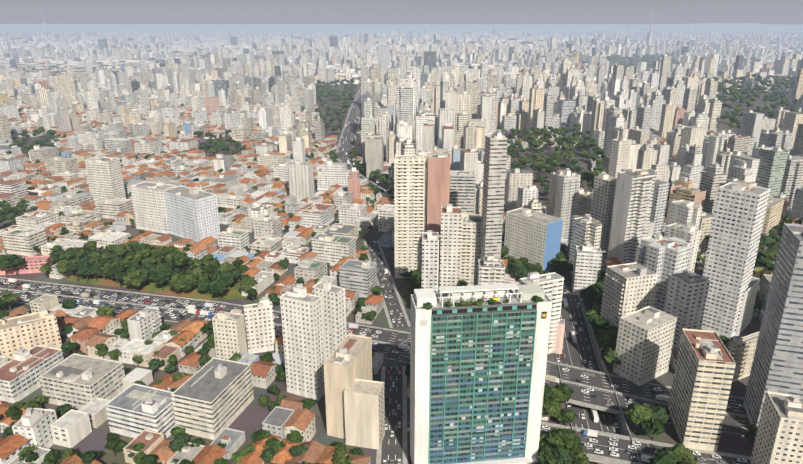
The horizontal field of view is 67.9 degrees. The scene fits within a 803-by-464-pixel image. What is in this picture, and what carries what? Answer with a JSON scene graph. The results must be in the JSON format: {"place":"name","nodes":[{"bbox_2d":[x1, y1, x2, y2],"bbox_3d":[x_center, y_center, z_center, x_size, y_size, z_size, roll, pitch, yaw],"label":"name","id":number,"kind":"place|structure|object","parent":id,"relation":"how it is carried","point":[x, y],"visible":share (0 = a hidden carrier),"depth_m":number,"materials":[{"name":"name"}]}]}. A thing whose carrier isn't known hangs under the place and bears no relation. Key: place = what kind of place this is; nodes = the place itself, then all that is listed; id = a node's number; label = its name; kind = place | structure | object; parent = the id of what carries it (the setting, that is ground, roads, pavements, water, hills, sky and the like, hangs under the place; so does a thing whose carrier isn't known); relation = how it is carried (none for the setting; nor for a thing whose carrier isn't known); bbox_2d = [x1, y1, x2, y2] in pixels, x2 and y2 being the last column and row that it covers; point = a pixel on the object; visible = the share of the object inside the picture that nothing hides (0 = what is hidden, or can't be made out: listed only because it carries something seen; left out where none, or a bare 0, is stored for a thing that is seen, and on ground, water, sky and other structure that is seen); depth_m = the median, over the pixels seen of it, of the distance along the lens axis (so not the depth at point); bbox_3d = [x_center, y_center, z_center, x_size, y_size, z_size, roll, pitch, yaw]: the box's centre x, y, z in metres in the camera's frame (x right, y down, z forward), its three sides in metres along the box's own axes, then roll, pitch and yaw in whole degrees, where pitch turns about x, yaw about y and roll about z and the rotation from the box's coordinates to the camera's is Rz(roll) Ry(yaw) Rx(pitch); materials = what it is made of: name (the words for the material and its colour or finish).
{"place":"outdoors","nodes":[
{"label":"outdoors","id":0,"kind":"place"},
{"bbox_2d":[53,256,255,299],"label":"park ground","id":1,"kind":"structure","parent":0,"point":[148,285],"depth_m":502.34,"materials":[{"name":"plant"}]},
{"bbox_2d":[0,24,802,463],"bbox_3d":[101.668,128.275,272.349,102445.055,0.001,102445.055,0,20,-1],"label":"ground","id":2,"kind":"structure","parent":0,"point":[252,416],"depth_m":470.67,"materials":[{"name":"grey asphalt"}]},
{"bbox_2d":[0,65,755,463],"bbox_3d":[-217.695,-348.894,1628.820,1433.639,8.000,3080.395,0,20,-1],"label":"roads and bridges","id":3,"kind":"structure","parent":2,"relation":"on","point":[572,359],"depth_m":378.76,"materials":[{"name":"asphalt"}]},
{"bbox_2d":[0,66,746,463],"bbox_3d":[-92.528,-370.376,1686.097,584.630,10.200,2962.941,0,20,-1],"label":"cars","id":4,"kind":"object","parent":3,"relation":"on","point":[406,348],"visible":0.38,"depth_m":435.92,"materials":[{"name":"metal"}]},
{"bbox_2d":[0,79,802,463],"bbox_3d":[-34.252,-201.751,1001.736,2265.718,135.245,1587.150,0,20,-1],"label":"city","id":5,"kind":"object","parent":2,"relation":"on","point":[452,177],"visible":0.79,"depth_m":576.46,"materials":[{"name":"concrete"}]},
{"bbox_2d":[0,155,802,463],"bbox_3d":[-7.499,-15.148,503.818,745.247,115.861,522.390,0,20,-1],"label":"buildings","id":6,"kind":"structure","parent":2,"relation":"on","point":[477,379],"depth_m":318.95,"materials":[{"name":"concrete"}]},
{"bbox_2d":[0,8,802,129],"bbox_3d":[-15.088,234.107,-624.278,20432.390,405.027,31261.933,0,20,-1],"label":"city","id":7,"kind":"object","parent":2,"relation":"on","point":[235,67],"visible":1,"depth_m":2302.37,"materials":[{"name":"concrete"}]},
{"bbox_2d":[0,23,802,463],"bbox_3d":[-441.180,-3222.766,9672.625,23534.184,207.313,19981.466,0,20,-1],"label":"trees","id":8,"kind":"object","parent":2,"relation":"on","point":[560,445],"visible":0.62,"depth_m":507.55,"materials":[{"name":"green plant"}]},
{"bbox_2d":[0,0,802,23],"label":"sky","id":9,"kind":"structure","parent":0,"point":[11,11],"materials":[{"name":"grey"}]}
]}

